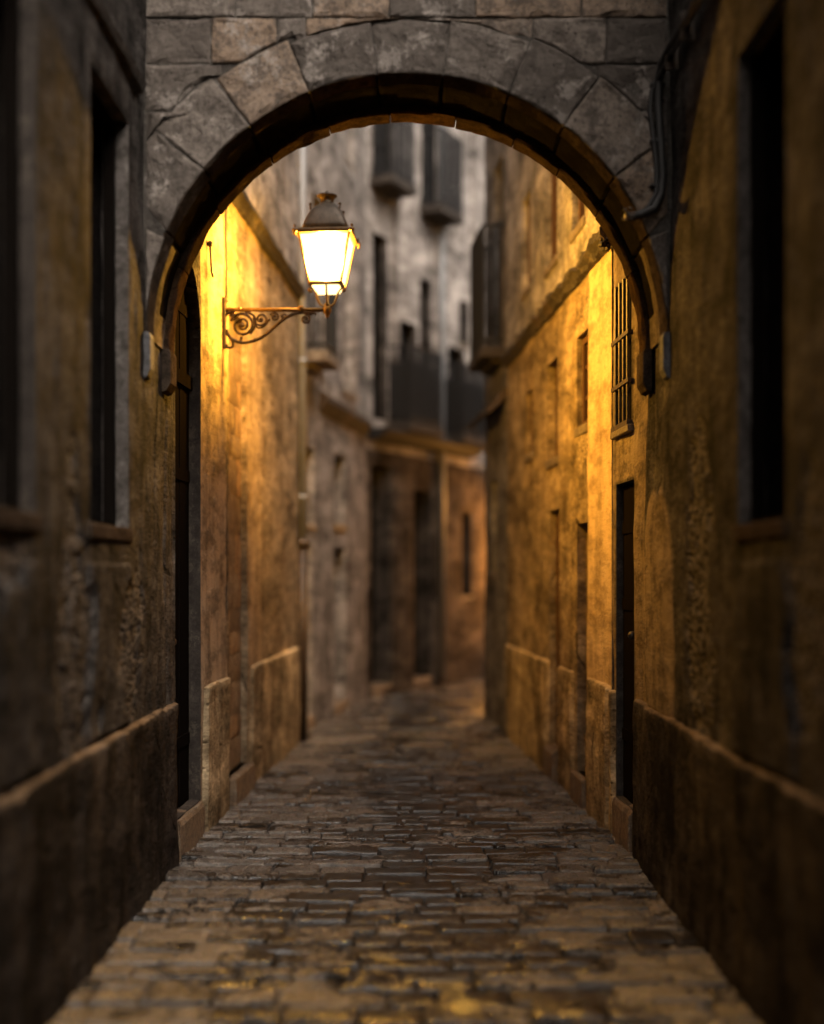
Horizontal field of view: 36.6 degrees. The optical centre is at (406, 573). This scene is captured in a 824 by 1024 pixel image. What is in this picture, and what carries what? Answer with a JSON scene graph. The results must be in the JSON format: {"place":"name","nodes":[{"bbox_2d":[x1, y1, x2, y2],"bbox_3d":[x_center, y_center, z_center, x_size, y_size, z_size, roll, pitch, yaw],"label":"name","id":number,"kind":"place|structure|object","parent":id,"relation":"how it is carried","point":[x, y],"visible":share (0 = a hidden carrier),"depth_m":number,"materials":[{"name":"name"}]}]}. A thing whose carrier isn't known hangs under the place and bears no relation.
{"place":"outdoors","nodes":[
{"label":"outdoors","id":0,"kind":"place"},
{"bbox_2d":[48,678,761,1023],"bbox_3d":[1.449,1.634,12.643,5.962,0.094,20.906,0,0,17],"label":"paving","id":1,"kind":"structure","parent":0,"point":[202,937],"depth_m":5.97,"materials":[{"name":"grey stone"}]},
{"label":"ground","id":2,"kind":"structure","parent":0,"visible":0},
{"bbox_2d":[0,0,230,1023],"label":"old house","id":3,"kind":"structure","parent":2,"relation":"on","point":[115,691],"depth_m":5.12,"materials":[{"name":"paint"}]},
{"bbox_2d":[0,0,42,533],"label":"window","id":4,"kind":"structure","parent":3,"relation":"in","point":[11,517],"depth_m":4.33,"materials":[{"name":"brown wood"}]},
{"bbox_2d":[87,84,132,542],"bbox_3d":[-1.793,-1.130,5.450,1.027,1.980,0.760,0,0,0],"label":"window","id":5,"kind":"structure","parent":3,"relation":"in","point":[107,530],"depth_m":5.77,"materials":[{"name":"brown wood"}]},
{"bbox_2d":[175,289,189,808],"bbox_3d":[-1.385,-0.225,7.322,0.150,3.270,0.674,0,0,0],"label":"door","id":6,"kind":"structure","parent":3,"relation":"in","point":[182,473],"depth_m":7.46,"materials":[{"name":"brown wood"}]},
{"bbox_2d":[207,241,213,277],"bbox_3d":[-1.233,-1.973,7.820,0.042,0.230,0.036,0,0,-23],"label":"iron hook","id":7,"kind":"object","parent":3,"relation":"attached to","point":[209,244],"visible":1,"depth_m":7.81,"materials":[{"name":"metal"}]},
{"bbox_2d":[224,209,227,297],"bbox_3d":[-1.213,-2.500,8.359,0.024,1.301,0.014,0,0,0],"label":"lamp wire","id":8,"kind":"object","parent":3,"relation":"attached to","point":[226,257],"visible":0.47,"depth_m":8.35,"materials":[{"name":"yellow rubber"}]},
{"bbox_2d":[222,191,360,348],"bbox_3d":[-0.773,-2.023,8.300,0.921,1.053,0.436,0,0,0],"label":"wall lantern","id":9,"kind":"object","parent":3,"relation":"attached to","point":[325,224],"depth_m":8.28,"materials":[{"name":"brown metal"}]},
{"bbox_2d":[227,149,305,805],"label":"old house","id":10,"kind":"structure","parent":2,"relation":"on","point":[263,648],"depth_m":9.93,"materials":[{"name":"paint"}]},
{"bbox_2d":[229,314,241,770],"bbox_3d":[-1.280,-0.223,8.964,0.065,3.275,0.701,0,0,3],"label":"walled up doorway","id":11,"kind":"structure","parent":10,"relation":"in","point":[234,353],"depth_m":9.06,"materials":[{"name":"stone"}]},
{"bbox_2d":[298,147,308,740],"bbox_3d":[-1.000,-2.200,11.900,0.130,7.600,0.124,0,0,0],"label":"drainpipe","id":12,"kind":"object","parent":10,"relation":"attached to","point":[303,544],"visible":0.62,"depth_m":11.86,"materials":[{"name":"metal"}]},
{"bbox_2d":[306,127,372,730],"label":"old house","id":13,"kind":"structure","parent":2,"relation":"on","point":[339,426],"depth_m":14.31,"materials":[{"name":"grey paint"}]},
{"bbox_2d":[306,523,316,531],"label":"window","id":14,"kind":"structure","parent":13,"relation":"in","point":[309,527],"depth_m":12.89,"materials":[{"name":"brown stone"}]},
{"bbox_2d":[312,205,324,380],"bbox_3d":[-1.018,-3.050,13.263,0.186,1.920,0.568,0,0,9],"label":"window","id":15,"kind":"structure","parent":13,"relation":"in","point":[322,376],"depth_m":13.50,"materials":[{"name":"grey stone"}]},
{"bbox_2d":[333,458,346,531],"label":"window","id":16,"kind":"structure","parent":13,"relation":"in","point":[338,527],"depth_m":14.53,"materials":[{"name":"grey stone"}]},
{"bbox_2d":[343,246,355,400],"bbox_3d":[-0.762,-3.050,14.813,0.186,1.920,0.669,0,0,9],"label":"window","id":17,"kind":"structure","parent":13,"relation":"in","point":[345,392],"depth_m":15.12,"materials":[{"name":"grey stone"}]},
{"bbox_2d":[345,154,355,174],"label":"window","id":18,"kind":"structure","parent":13,"relation":"in","point":[348,161],"depth_m":14.81,"materials":[{"name":"grey glass"}]},
{"bbox_2d":[366,116,485,699],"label":"old house","id":19,"kind":"structure","parent":2,"relation":"on","point":[425,474],"depth_m":17.16,"materials":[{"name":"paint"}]},
{"bbox_2d":[371,468,373,681],"bbox_3d":[-0.581,0.030,16.310,0.098,2.880,0.552,0,0,27],"label":"door","id":20,"kind":"structure","parent":19,"relation":"in","point":[372,470],"depth_m":16.47,"materials":[{"name":"brown wood"}]},
{"bbox_2d":[373,237,378,418],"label":"window","id":21,"kind":"structure","parent":19,"relation":"in","point":[375,241],"depth_m":16.36,"materials":[{"name":"brown wood"}]},
{"bbox_2d":[375,124,384,175],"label":"window","id":22,"kind":"structure","parent":19,"relation":"in","point":[379,124],"depth_m":16.49,"materials":[{"name":"grey wood"}]},
{"bbox_2d":[400,324,408,421],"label":"window","id":23,"kind":"structure","parent":19,"relation":"in","point":[404,330],"depth_m":17.11,"materials":[{"name":"brown wood"}]},
{"bbox_2d":[414,492,415,675],"bbox_3d":[-0.025,0.155,17.385,0.098,2.630,0.563,0,0,27],"label":"door","id":24,"kind":"structure","parent":19,"relation":"in","point":[414,492],"depth_m":17.57,"materials":[{"name":"brown wood"}]},
{"bbox_2d":[420,281,423,347],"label":"window","id":25,"kind":"structure","parent":19,"relation":"in","point":[421,283],"depth_m":17.54,"materials":[{"name":"brown wood"}]},
{"bbox_2d":[422,124,433,204],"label":"window","id":26,"kind":"structure","parent":19,"relation":"in","point":[423,125],"depth_m":17.79,"materials":[{"name":"grey wood"}]},
{"bbox_2d":[447,349,456,434],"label":"window","id":27,"kind":"structure","parent":19,"relation":"in","point":[452,355],"depth_m":18.47,"materials":[{"name":"brown wood"}]},
{"bbox_2d":[459,303,469,349],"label":"window","id":28,"kind":"structure","parent":19,"relation":"in","point":[462,345],"depth_m":18.59,"materials":[{"name":"grey stone"}]},
{"bbox_2d":[462,596,472,599],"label":"window","id":29,"kind":"structure","parent":19,"relation":"in","point":[463,597],"depth_m":18.53,"materials":[{"name":"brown wood"}]},
{"bbox_2d":[468,136,507,733],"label":"old house","id":30,"kind":"structure","parent":2,"relation":"on","point":[490,280],"depth_m":13.12,"materials":[{"name":"brown"}]},
{"bbox_2d":[490,572,496,578],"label":"window","id":31,"kind":"structure","parent":30,"relation":"in","point":[493,575],"depth_m":13.23,"materials":[{"name":"brown glass"}]},
{"bbox_2d":[500,167,502,344],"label":"window","id":32,"kind":"structure","parent":30,"relation":"in","point":[501,231],"depth_m":13.26,"materials":[{"name":"glass"}]},
{"bbox_2d":[501,144,612,829],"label":"old house","id":33,"kind":"structure","parent":2,"relation":"on","point":[557,359],"depth_m":9.52,"materials":[{"name":"paint"}]},
{"bbox_2d":[520,199,530,301],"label":"window","id":34,"kind":"structure","parent":33,"relation":"in","point":[528,287],"depth_m":11.35,"materials":[{"name":"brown wood"}]},
{"bbox_2d":[524,392,533,463],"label":"window","id":35,"kind":"structure","parent":33,"relation":"in","point":[529,457],"depth_m":11.15,"materials":[{"name":"stone"}]},
{"bbox_2d":[543,174,557,279],"bbox_3d":[1.189,-2.955,9.887,0.116,1.110,0.591,0,0,-3],"label":"window","id":36,"kind":"structure","parent":33,"relation":"in","point":[554,261],"depth_m":10.10,"materials":[{"name":"brown stone"}]},
{"bbox_2d":[545,365,558,469],"bbox_3d":[1.206,-1.265,9.863,0.136,0.850,0.541,0,0,-3],"label":"window","id":37,"kind":"structure","parent":33,"relation":"in","point":[551,463],"depth_m":10.05,"materials":[{"name":"stone"}]},
{"bbox_2d":[555,511,558,744],"bbox_3d":[1.250,0.440,9.770,0.098,1.900,0.451,0,0,-3],"label":"door","id":38,"kind":"structure","parent":33,"relation":"in","point":[557,514],"depth_m":9.92,"materials":[{"name":"brown wood"}]},
{"bbox_2d":[569,199,585,243],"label":"window","id":39,"kind":"structure","parent":33,"relation":"in","point":[582,217],"depth_m":8.87,"materials":[{"name":"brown wood"}]},
{"bbox_2d":[574,334,587,437],"bbox_3d":[1.259,-1.320,8.662,0.106,0.720,0.461,0,0,-3],"label":"window","id":40,"kind":"structure","parent":33,"relation":"in","point":[582,429],"depth_m":8.81,"materials":[{"name":"stone"}]},
{"bbox_2d":[586,524,587,672],"bbox_3d":[1.310,0.520,8.655,0.064,1.760,0.401,0,0,-3],"label":"walled up doorway","id":41,"kind":"structure","parent":33,"relation":"in","point":[587,524],"depth_m":8.80,"materials":[{"name":"stone"}]},
{"bbox_2d":[608,0,823,1023],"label":"old house","id":42,"kind":"structure","parent":2,"relation":"on","point":[716,725],"depth_m":4.89,"materials":[{"name":"paint"}]},
{"bbox_2d":[143,0,671,395],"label":"stone archway","id":43,"kind":"object","parent":42,"relation":"attached to","point":[240,96],"visible":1,"depth_m":6.15,"materials":[{"name":"stone"}]},
{"bbox_2d":[598,237,612,250],"bbox_3d":[1.191,-1.829,6.921,0.282,0.089,0.074,0,0,-23],"label":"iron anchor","id":44,"kind":"object","parent":42,"relation":"attached to","point":[605,243],"visible":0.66,"depth_m":6.87,"materials":[{"name":"black metal"}]},
{"bbox_2d":[610,279,631,432],"bbox_3d":[1.315,-1.300,7.411,0.110,0.900,0.461,0,0,-3],"label":"window","id":45,"kind":"structure","parent":42,"relation":"in","point":[623,340],"depth_m":7.42,"materials":[{"name":"brown metal"}]},
{"bbox_2d":[622,483,633,803],"bbox_3d":[1.359,0.415,7.370,0.150,1.930,0.493,0,0,0],"label":"door","id":46,"kind":"structure","parent":42,"relation":"in","point":[628,492],"depth_m":7.46,"materials":[{"name":"brown wood"}]},
{"bbox_2d":[621,0,704,220],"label":"cable bundle","id":47,"kind":"object","parent":42,"relation":"attached to","point":[684,31],"visible":1,"depth_m":6.09,"materials":[{"name":"black rubber"}]},
{"bbox_2d":[732,4,787,542],"bbox_3d":[1.787,-1.080,4.560,1.017,1.920,0.680,0,0,0],"label":"window","id":48,"kind":"structure","parent":42,"relation":"in","point":[769,521],"depth_m":4.89,"materials":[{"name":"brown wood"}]}
]}

